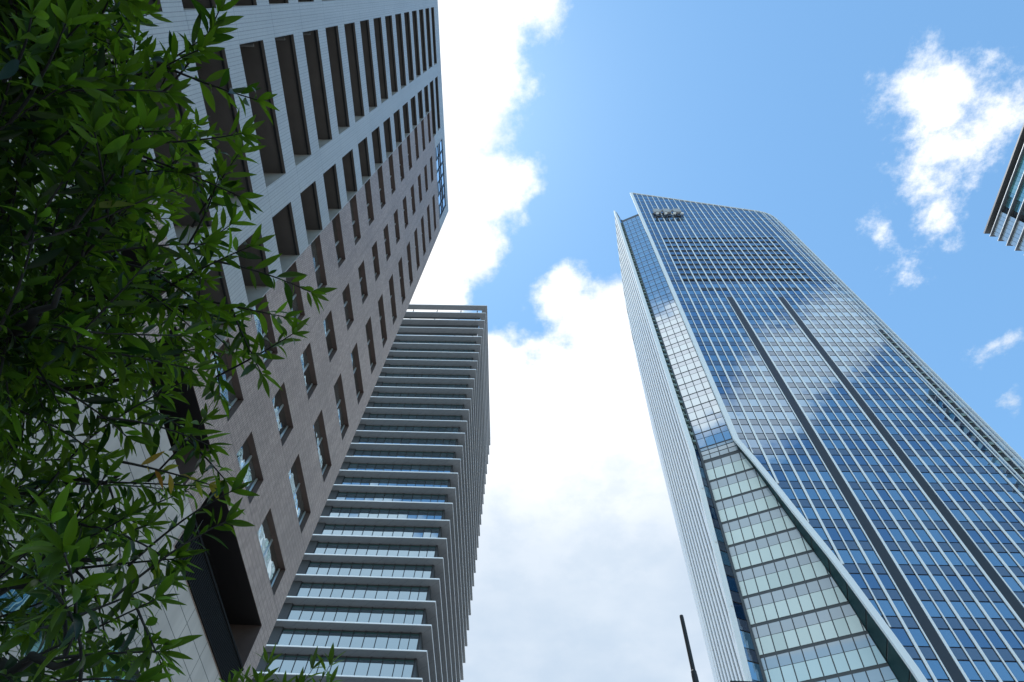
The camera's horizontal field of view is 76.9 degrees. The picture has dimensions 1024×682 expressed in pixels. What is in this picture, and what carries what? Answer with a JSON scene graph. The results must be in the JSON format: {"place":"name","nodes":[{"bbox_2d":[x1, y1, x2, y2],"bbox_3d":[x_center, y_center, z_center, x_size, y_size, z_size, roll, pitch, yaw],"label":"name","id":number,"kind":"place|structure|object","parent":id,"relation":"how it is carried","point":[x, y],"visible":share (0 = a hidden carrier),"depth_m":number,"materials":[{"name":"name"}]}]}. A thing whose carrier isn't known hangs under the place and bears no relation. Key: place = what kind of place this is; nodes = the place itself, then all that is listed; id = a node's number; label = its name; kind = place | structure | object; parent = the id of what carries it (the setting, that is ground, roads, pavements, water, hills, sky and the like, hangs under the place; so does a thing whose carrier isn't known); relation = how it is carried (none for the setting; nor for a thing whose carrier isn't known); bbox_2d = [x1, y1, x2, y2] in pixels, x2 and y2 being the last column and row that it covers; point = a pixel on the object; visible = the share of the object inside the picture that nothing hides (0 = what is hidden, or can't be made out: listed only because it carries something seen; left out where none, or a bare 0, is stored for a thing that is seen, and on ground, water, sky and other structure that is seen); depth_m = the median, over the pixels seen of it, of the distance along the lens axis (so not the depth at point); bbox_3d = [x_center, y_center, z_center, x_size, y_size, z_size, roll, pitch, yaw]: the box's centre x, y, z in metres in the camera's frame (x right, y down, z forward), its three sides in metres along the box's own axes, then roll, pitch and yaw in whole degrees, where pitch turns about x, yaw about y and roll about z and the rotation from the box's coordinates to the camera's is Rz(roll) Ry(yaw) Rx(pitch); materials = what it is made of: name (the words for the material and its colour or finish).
{"place":"outdoors","nodes":[
{"label":"outdoors","id":0,"kind":"place"},
{"bbox_2d":[0,0,336,681],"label":"leafy tree","id":1,"kind":"object","parent":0,"point":[47,102],"visible":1,"depth_m":1.63,"materials":[{"name":"green plant"}]},
{"bbox_2d":[0,0,447,681],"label":"apartment tower","id":2,"kind":"structure","parent":0,"point":[348,182],"depth_m":26.32,"materials":[{"name":"grey brick"}]},
{"bbox_2d":[0,553,68,667],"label":"window","id":3,"kind":"structure","parent":2,"relation":"in","point":[13,606],"depth_m":12.92,"materials":[{"name":"blue glass"}]},
{"bbox_2d":[89,632,140,681],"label":"window","id":4,"kind":"structure","parent":2,"relation":"in","point":[105,669],"depth_m":15.86,"materials":[{"name":"grey glass"}]},
{"bbox_2d":[211,338,243,420],"bbox_3d":[-9.386,1.267,20.981,0.300,1.270,2.420,1,-61,2],"label":"window","id":5,"kind":"structure","parent":2,"relation":"in","point":[235,401],"depth_m":21.52,"materials":[{"name":"black glass"}]},
{"bbox_2d":[237,431,263,503],"bbox_3d":[-9.376,4.477,22.760,0.300,1.290,2.240,1,-61,2],"label":"window","id":6,"kind":"structure","parent":2,"relation":"in","point":[247,453],"depth_m":23.20,"materials":[{"name":"glass"}]},
{"bbox_2d":[253,294,277,368],"bbox_3d":[-9.249,-0.338,23.811,0.300,1.270,2.500,1,-61,2],"label":"window","id":7,"kind":"structure","parent":2,"relation":"in","point":[270,333],"depth_m":24.29,"materials":[{"name":"black glass"}]},
{"bbox_2d":[257,508,284,594],"bbox_3d":[-9.366,8.121,24.767,0.300,1.290,3.360,1,-61,2],"label":"window","id":8,"kind":"structure","parent":2,"relation":"in","point":[267,535],"depth_m":25.20,"materials":[{"name":"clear glass"}]},
{"bbox_2d":[272,383,292,446],"bbox_3d":[-9.240,2.907,25.609,0.300,1.290,2.240,1,-61,2],"label":"window","id":9,"kind":"structure","parent":2,"relation":"in","point":[281,408],"depth_m":26.04,"materials":[{"name":"glass"}]},
{"bbox_2d":[286,261,304,324],"bbox_3d":[-9.112,-1.908,26.660,0.300,1.270,2.500,1,-61,2],"label":"window","id":10,"kind":"structure","parent":2,"relation":"in","point":[297,305],"depth_m":27.23,"materials":[{"name":"black glass"}]},
{"bbox_2d":[288,454,310,533],"bbox_3d":[-9.230,6.551,27.616,0.300,1.290,3.360,1,-61,2],"label":"window","id":11,"kind":"structure","parent":2,"relation":"in","point":[296,477],"depth_m":28.09,"materials":[{"name":"grey glass"}]},
{"bbox_2d":[301,343,316,399],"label":"window","id":12,"kind":"structure","parent":2,"relation":"in","point":[307,362],"depth_m":28.92,"materials":[{"name":"glass"}]},
{"bbox_2d":[311,235,326,287],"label":"window","id":13,"kind":"structure","parent":2,"relation":"in","point":[316,248],"depth_m":29.97,"materials":[{"name":"black glass"}]},
{"bbox_2d":[313,410,331,481],"bbox_3d":[-9.093,4.981,30.466,0.300,1.290,3.360,1,-61,2],"label":"window","id":14,"kind":"structure","parent":2,"relation":"in","point":[319,427],"depth_m":30.99,"materials":[{"name":"grey glass"}]},
{"bbox_2d":[323,311,336,361],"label":"window","id":15,"kind":"structure","parent":2,"relation":"in","point":[328,322],"depth_m":31.78,"materials":[{"name":"black glass"}]},
{"bbox_2d":[332,213,344,267],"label":"window","id":16,"kind":"structure","parent":2,"relation":"in","point":[336,223],"depth_m":32.87,"materials":[{"name":"black glass"}]},
{"bbox_2d":[334,373,348,440],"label":"window","id":17,"kind":"structure","parent":2,"relation":"in","point":[338,387],"depth_m":33.86,"materials":[{"name":"black glass"}]},
{"bbox_2d":[342,283,353,329],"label":"window","id":18,"kind":"structure","parent":2,"relation":"in","point":[346,293],"depth_m":34.68,"materials":[{"name":"black glass"}]},
{"bbox_2d":[350,194,360,244],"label":"window","id":19,"kind":"structure","parent":2,"relation":"in","point":[353,203],"depth_m":35.71,"materials":[{"name":"black glass"}]},
{"bbox_2d":[351,343,363,403],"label":"window","id":20,"kind":"structure","parent":2,"relation":"in","point":[354,354],"depth_m":36.73,"materials":[{"name":"black glass"}]},
{"bbox_2d":[358,260,367,302],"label":"window","id":21,"kind":"structure","parent":2,"relation":"in","point":[362,276],"depth_m":37.54,"materials":[{"name":"black glass"}]},
{"bbox_2d":[365,179,373,225],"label":"window","id":22,"kind":"structure","parent":2,"relation":"in","point":[367,185],"depth_m":38.59,"materials":[{"name":"black glass"}]},
{"bbox_2d":[365,316,375,373],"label":"window","id":23,"kind":"structure","parent":2,"relation":"in","point":[369,333],"depth_m":39.58,"materials":[{"name":"black glass"}]},
{"bbox_2d":[372,240,379,280],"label":"window","id":24,"kind":"structure","parent":2,"relation":"in","point":[374,249],"depth_m":40.42,"materials":[{"name":"black glass"}]},
{"bbox_2d":[377,165,385,208],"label":"window","id":25,"kind":"structure","parent":2,"relation":"in","point":[380,174],"depth_m":41.48,"materials":[{"name":"black glass"}]},
{"bbox_2d":[378,295,386,347],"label":"window","id":26,"kind":"structure","parent":2,"relation":"in","point":[380,303],"depth_m":42.50,"materials":[{"name":"black glass"}]},
{"bbox_2d":[384,224,390,260],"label":"window","id":27,"kind":"structure","parent":2,"relation":"in","point":[386,234],"depth_m":43.27,"materials":[{"name":"black glass"}]},
{"bbox_2d":[388,154,395,193],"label":"window","id":28,"kind":"structure","parent":2,"relation":"in","point":[391,168],"depth_m":44.33,"materials":[{"name":"black glass"}]},
{"bbox_2d":[389,274,396,324],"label":"window","id":29,"kind":"structure","parent":2,"relation":"in","point":[391,284],"depth_m":45.34,"materials":[{"name":"black glass"}]},
{"bbox_2d":[398,257,404,304],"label":"window","id":30,"kind":"structure","parent":2,"relation":"in","point":[400,265],"depth_m":48.19,"materials":[{"name":"black glass"}]},
{"bbox_2d":[407,241,412,285],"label":"window","id":31,"kind":"structure","parent":2,"relation":"in","point":[408,246],"depth_m":51.05,"materials":[{"name":"black glass"}]},
{"bbox_2d":[435,140,445,217],"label":"curtain window","id":32,"kind":"structure","parent":2,"relation":"in","point":[439,149],"depth_m":65.72,"materials":[{"name":"blue glass"}]},
{"bbox_2d":[219,643,346,681],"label":"young tree","id":33,"kind":"object","parent":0,"point":[269,674],"visible":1,"depth_m":3.32,"materials":[{"name":"green plant"}]},
{"bbox_2d":[252,304,489,681],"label":"office tower","id":34,"kind":"structure","parent":0,"point":[380,590],"depth_m":121.89,"materials":[{"name":"silver metal"}]},
{"bbox_2d":[266,653,414,677],"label":"ribbon window","id":35,"kind":"structure","parent":34,"relation":"in","point":[358,666],"depth_m":93.62,"materials":[{"name":"blue glass"}]},
{"bbox_2d":[277,628,419,649],"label":"ribbon window","id":36,"kind":"structure","parent":34,"relation":"in","point":[306,637],"depth_m":97.49,"materials":[{"name":"blue glass"}]},
{"bbox_2d":[287,604,424,623],"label":"ribbon window","id":37,"kind":"structure","parent":34,"relation":"in","point":[304,612],"depth_m":101.30,"materials":[{"name":"blue glass"}]},
{"bbox_2d":[297,583,428,600],"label":"ribbon window","id":38,"kind":"structure","parent":34,"relation":"in","point":[307,590],"depth_m":105.21,"materials":[{"name":"blue glass"}]},
{"bbox_2d":[305,561,432,577],"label":"ribbon window","id":39,"kind":"structure","parent":34,"relation":"in","point":[320,568],"depth_m":109.03,"materials":[{"name":"blue glass"}]},
{"bbox_2d":[314,542,436,556],"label":"ribbon window","id":40,"kind":"structure","parent":34,"relation":"in","point":[321,548],"depth_m":112.90,"materials":[{"name":"blue glass"}]},
{"bbox_2d":[322,524,439,537],"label":"ribbon window","id":41,"kind":"structure","parent":34,"relation":"in","point":[335,529],"depth_m":116.83,"materials":[{"name":"blue glass"}]},
{"bbox_2d":[329,507,442,519],"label":"ribbon window","id":42,"kind":"structure","parent":34,"relation":"in","point":[337,512],"depth_m":120.77,"materials":[{"name":"blue glass"}]},
{"bbox_2d":[335,492,445,502],"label":"ribbon window","id":43,"kind":"structure","parent":34,"relation":"in","point":[340,496],"depth_m":124.58,"materials":[{"name":"blue glass"}]},
{"bbox_2d":[342,477,448,486],"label":"ribbon window","id":44,"kind":"structure","parent":34,"relation":"in","point":[348,481],"depth_m":128.34,"materials":[{"name":"blue glass"}]},
{"bbox_2d":[347,463,451,471],"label":"ribbon window","id":45,"kind":"structure","parent":34,"relation":"in","point":[376,467],"depth_m":132.09,"materials":[{"name":"blue glass"}]},
{"bbox_2d":[353,450,453,457],"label":"ribbon window","id":46,"kind":"structure","parent":34,"relation":"in","point":[389,453],"depth_m":136.02,"materials":[{"name":"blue glass"}]},
{"bbox_2d":[358,437,456,444],"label":"ribbon window","id":47,"kind":"structure","parent":34,"relation":"in","point":[385,440],"depth_m":139.89,"materials":[{"name":"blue glass"}]},
{"bbox_2d":[364,425,458,432],"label":"ribbon window","id":48,"kind":"structure","parent":34,"relation":"in","point":[372,428],"depth_m":143.70,"materials":[{"name":"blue glass"}]},
{"bbox_2d":[368,413,460,420],"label":"ribbon window","id":49,"kind":"structure","parent":34,"relation":"in","point":[372,416],"depth_m":147.68,"materials":[{"name":"grey glass"}]},
{"bbox_2d":[373,403,462,408],"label":"ribbon window","id":50,"kind":"structure","parent":34,"relation":"in","point":[389,405],"depth_m":151.56,"materials":[{"name":"grey glass"}]},
{"bbox_2d":[377,393,464,397],"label":"ribbon window","id":51,"kind":"structure","parent":34,"relation":"in","point":[423,395],"depth_m":155.57,"materials":[{"name":"grey glass"}]},
{"bbox_2d":[381,383,466,387],"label":"ribbon window","id":52,"kind":"structure","parent":34,"relation":"in","point":[383,384],"depth_m":159.49,"materials":[{"name":"grey glass"}]},
{"bbox_2d":[385,373,468,377],"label":"ribbon window","id":53,"kind":"structure","parent":34,"relation":"in","point":[387,375],"depth_m":163.19,"materials":[{"name":"grey glass"}]},
{"bbox_2d":[389,365,470,368],"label":"ribbon window","id":54,"kind":"structure","parent":34,"relation":"in","point":[393,366],"depth_m":167.06,"materials":[{"name":"grey glass"}]},
{"bbox_2d":[392,356,471,360],"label":"ribbon window","id":55,"kind":"structure","parent":34,"relation":"in","point":[418,358],"depth_m":171.07,"materials":[{"name":"grey glass"}]},
{"bbox_2d":[396,348,473,351],"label":"ribbon window","id":56,"kind":"structure","parent":34,"relation":"in","point":[416,349],"depth_m":174.82,"materials":[{"name":"grey glass"}]},
{"bbox_2d":[399,340,474,343],"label":"ribbon window","id":57,"kind":"structure","parent":34,"relation":"in","point":[406,341],"depth_m":178.75,"materials":[{"name":"grey glass"}]},
{"bbox_2d":[680,615,698,681],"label":"slim pole","id":58,"kind":"object","parent":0,"point":[694,675],"visible":1,"depth_m":9.91,"materials":[{"name":"black metal"}]},
{"bbox_2d":[403,0,1023,681],"label":"sky","id":59,"kind":"structure","parent":0,"point":[883,135],"materials":[{"name":"blue"}]},
{"bbox_2d":[983,123,1023,250],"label":"corner building","id":60,"kind":"structure","parent":0,"point":[1005,221],"depth_m":164.27,"materials":[{"name":"grey"}]},
{"bbox_2d":[1005,155,1023,208],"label":"ribbon window","id":61,"kind":"structure","parent":60,"relation":"in","point":[1019,174],"depth_m":163.27,"materials":[{"name":"teal glass"}]},
{"label":"ground","id":62,"kind":"structure","parent":0,"visible":0},
{"bbox_2d":[614,192,1023,681],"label":"glass skyscraper","id":63,"kind":"structure","parent":62,"relation":"on","point":[842,463],"depth_m":106.11,"materials":[{"name":"blue glass"}]},
{"bbox_2d":[653,209,683,216],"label":"sign","id":64,"kind":"object","parent":63,"relation":"hanging from","point":[657,212],"visible":1,"depth_m":218.53,"materials":[{"name":"grey"}]},
{"bbox_2d":[667,342,693,354],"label":"bay window","id":65,"kind":"structure","parent":63,"relation":"in","point":[690,344],"depth_m":144.12,"materials":[{"name":"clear glass"}]},
{"bbox_2d":[670,351,697,364],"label":"bay window","id":66,"kind":"structure","parent":63,"relation":"in","point":[687,356],"depth_m":140.51,"materials":[{"name":"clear glass"}]},
{"bbox_2d":[673,360,701,374],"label":"bay window","id":67,"kind":"structure","parent":63,"relation":"in","point":[690,366],"depth_m":136.92,"materials":[{"name":"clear glass"}]},
{"bbox_2d":[677,370,705,385],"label":"bay window","id":68,"kind":"structure","parent":63,"relation":"in","point":[695,376],"depth_m":133.32,"materials":[{"name":"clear glass"}]},
{"bbox_2d":[680,381,710,396],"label":"bay window","id":69,"kind":"structure","parent":63,"relation":"in","point":[699,387],"depth_m":129.70,"materials":[{"name":"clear glass"}]},
{"bbox_2d":[684,392,715,407],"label":"bay window","id":70,"kind":"structure","parent":63,"relation":"in","point":[695,401],"depth_m":126.14,"materials":[{"name":"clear glass"}]},
{"bbox_2d":[688,404,720,420],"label":"bay window","id":71,"kind":"structure","parent":63,"relation":"in","point":[708,411],"depth_m":122.49,"materials":[{"name":"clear glass"}]},
{"bbox_2d":[693,417,725,433],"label":"bay window","id":72,"kind":"structure","parent":63,"relation":"in","point":[713,424],"depth_m":118.90,"materials":[{"name":"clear glass"}]},
{"bbox_2d":[697,430,731,447],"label":"bay window","id":73,"kind":"structure","parent":63,"relation":"in","point":[718,437],"depth_m":115.27,"materials":[{"name":"blue glass"}]},
{"bbox_2d":[706,459,752,480],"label":"bay window","id":74,"kind":"structure","parent":63,"relation":"in","point":[738,466],"depth_m":108.84,"materials":[{"name":"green glass"}]},
{"bbox_2d":[657,248,805,249],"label":"ribbon window","id":75,"kind":"structure","parent":63,"relation":"in","point":[735,248],"depth_m":189.63,"materials":[{"name":"blue glass"}]},
{"bbox_2d":[661,257,813,258],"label":"ribbon window","id":76,"kind":"structure","parent":63,"relation":"in","point":[688,257],"depth_m":183.66,"materials":[{"name":"blue glass"}]},
{"bbox_2d":[712,476,765,500],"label":"bay window","id":77,"kind":"structure","parent":63,"relation":"in","point":[754,483],"depth_m":105.39,"materials":[{"name":"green glass"}]},
{"bbox_2d":[733,602,745,619],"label":"return window","id":78,"kind":"structure","parent":63,"relation":"in","point":[738,608],"depth_m":90.01,"materials":[{"name":"blue glass"}]},
{"bbox_2d":[740,631,754,649],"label":"return window","id":79,"kind":"structure","parent":63,"relation":"in","point":[746,637],"depth_m":86.72,"materials":[{"name":"blue glass"}]},
{"bbox_2d":[718,495,779,521],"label":"bay window","id":80,"kind":"structure","parent":63,"relation":"in","point":[771,501],"depth_m":101.92,"materials":[{"name":"green glass"}]},
{"bbox_2d":[669,277,833,278],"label":"ribbon window","id":81,"kind":"structure","parent":63,"relation":"in","point":[669,277],"depth_m":171.53,"materials":[{"name":"blue glass"}]},
{"bbox_2d":[747,661,763,681],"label":"return window","id":82,"kind":"structure","parent":63,"relation":"in","point":[754,668],"depth_m":83.43,"materials":[{"name":"blue glass"}]},
{"bbox_2d":[672,284,843,287],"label":"ribbon window","id":83,"kind":"structure","parent":63,"relation":"in","point":[674,285],"depth_m":166.53,"materials":[{"name":"blue glass"}]},
{"bbox_2d":[725,516,794,544],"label":"bay window","id":84,"kind":"structure","parent":63,"relation":"in","point":[779,524],"depth_m":98.48,"materials":[{"name":"green glass"}]},
{"bbox_2d":[675,291,849,293],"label":"ribbon window","id":85,"kind":"structure","parent":63,"relation":"in","point":[677,292],"depth_m":162.95,"materials":[{"name":"blue glass"}]},
{"bbox_2d":[678,297,856,300],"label":"ribbon window","id":86,"kind":"structure","parent":63,"relation":"in","point":[693,298],"depth_m":159.53,"materials":[{"name":"blue glass"}]},
{"bbox_2d":[731,537,811,569],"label":"bay window","id":87,"kind":"structure","parent":63,"relation":"in","point":[798,545],"depth_m":95.00,"materials":[{"name":"green glass"}]},
{"bbox_2d":[681,305,864,308],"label":"ribbon window","id":88,"kind":"structure","parent":63,"relation":"in","point":[683,306],"depth_m":155.57,"materials":[{"name":"blue glass"}]},
{"bbox_2d":[684,312,872,316],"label":"ribbon window","id":89,"kind":"structure","parent":63,"relation":"in","point":[824,314],"depth_m":152.19,"materials":[{"name":"blue glass"}]},
{"bbox_2d":[688,320,879,324],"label":"ribbon window","id":90,"kind":"structure","parent":63,"relation":"in","point":[775,322],"depth_m":148.52,"materials":[{"name":"blue glass"}]},
{"bbox_2d":[739,561,828,595],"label":"window","id":91,"kind":"structure","parent":63,"relation":"in","point":[807,570],"depth_m":91.54,"materials":[{"name":"green glass"}]},
{"bbox_2d":[691,328,887,332],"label":"ribbon window","id":92,"kind":"structure","parent":63,"relation":"in","point":[701,330],"depth_m":145.00,"materials":[{"name":"blue glass"}]},
{"bbox_2d":[747,587,846,623],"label":"window","id":93,"kind":"structure","parent":63,"relation":"in","point":[830,597],"depth_m":88.08,"materials":[{"name":"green glass"}]},
{"bbox_2d":[695,337,900,341],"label":"ribbon window","id":94,"kind":"structure","parent":63,"relation":"in","point":[705,339],"depth_m":141.33,"materials":[{"name":"blue glass"}]},
{"bbox_2d":[699,346,910,351],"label":"ribbon window","id":95,"kind":"structure","parent":63,"relation":"in","point":[709,348],"depth_m":137.76,"materials":[{"name":"blue glass"}]},
{"bbox_2d":[755,615,865,654],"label":"window","id":96,"kind":"structure","parent":63,"relation":"in","point":[840,624],"depth_m":84.66,"materials":[{"name":"green glass"}]},
{"bbox_2d":[703,355,920,361],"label":"ribbon window","id":97,"kind":"structure","parent":63,"relation":"in","point":[713,357],"depth_m":134.14,"materials":[{"name":"blue glass"}]},
{"bbox_2d":[707,365,930,371],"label":"ribbon window","id":98,"kind":"structure","parent":63,"relation":"in","point":[718,367],"depth_m":130.52,"materials":[{"name":"blue glass"}]},
{"bbox_2d":[764,645,885,681],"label":"window","id":99,"kind":"structure","parent":63,"relation":"in","point":[867,657],"depth_m":81.16,"materials":[{"name":"green glass"}]},
{"bbox_2d":[712,376,941,382],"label":"ribbon window","id":100,"kind":"structure","parent":63,"relation":"in","point":[806,379],"depth_m":126.91,"materials":[{"name":"blue glass"}]},
{"bbox_2d":[717,387,953,394],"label":"ribbon window","id":101,"kind":"structure","parent":63,"relation":"in","point":[728,390],"depth_m":123.30,"materials":[{"name":"blue glass"}]},
{"bbox_2d":[722,399,966,407],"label":"ribbon window","id":102,"kind":"structure","parent":63,"relation":"in","point":[734,402],"depth_m":119.72,"materials":[{"name":"blue glass"}]},
{"bbox_2d":[728,412,976,420],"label":"ribbon window","id":103,"kind":"structure","parent":63,"relation":"in","point":[740,415],"depth_m":116.09,"materials":[{"name":"blue glass"}]},
{"bbox_2d":[733,425,989,434],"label":"ribbon window","id":104,"kind":"structure","parent":63,"relation":"in","point":[766,428],"depth_m":112.52,"materials":[{"name":"blue glass"}]},
{"bbox_2d":[740,439,1004,449],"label":"ribbon window","id":105,"kind":"structure","parent":63,"relation":"in","point":[795,443],"depth_m":108.87,"materials":[{"name":"blue glass"}]},
{"bbox_2d":[754,455,1021,466],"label":"ribbon window","id":106,"kind":"structure","parent":63,"relation":"in","point":[782,459],"depth_m":105.24,"materials":[{"name":"blue glass"}]},
{"bbox_2d":[767,471,1023,483],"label":"ribbon window","id":107,"kind":"structure","parent":63,"relation":"in","point":[790,475],"depth_m":101.60,"materials":[{"name":"blue glass"}]},
{"bbox_2d":[782,489,1023,501],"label":"ribbon window","id":108,"kind":"structure","parent":63,"relation":"in","point":[799,493],"depth_m":98.04,"materials":[{"name":"blue glass"}]},
{"bbox_2d":[797,508,1023,521],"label":"ribbon window","id":109,"kind":"structure","parent":63,"relation":"in","point":[809,512],"depth_m":94.47,"materials":[{"name":"blue glass"}]},
{"bbox_2d":[813,528,1023,542],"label":"ribbon window","id":110,"kind":"structure","parent":63,"relation":"in","point":[834,535],"depth_m":90.92,"materials":[{"name":"blue glass"}]},
{"bbox_2d":[831,550,1023,565],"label":"ribbon window","id":111,"kind":"structure","parent":63,"relation":"in","point":[844,554],"depth_m":87.35,"materials":[{"name":"blue glass"}]},
{"bbox_2d":[850,574,1023,590],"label":"ribbon window","id":112,"kind":"structure","parent":63,"relation":"in","point":[872,582],"depth_m":83.82,"materials":[{"name":"blue glass"}]},
{"bbox_2d":[869,600,1023,618],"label":"ribbon window","id":113,"kind":"structure","parent":63,"relation":"in","point":[885,606],"depth_m":80.22,"materials":[{"name":"blue glass"}]},
{"bbox_2d":[891,629,1023,647],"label":"ribbon window","id":114,"kind":"structure","parent":63,"relation":"in","point":[900,634],"depth_m":76.66,"materials":[{"name":"blue glass"}]},
{"bbox_2d":[913,660,1023,680],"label":"ribbon window","id":115,"kind":"structure","parent":63,"relation":"in","point":[935,666],"depth_m":73.09,"materials":[{"name":"blue glass"}]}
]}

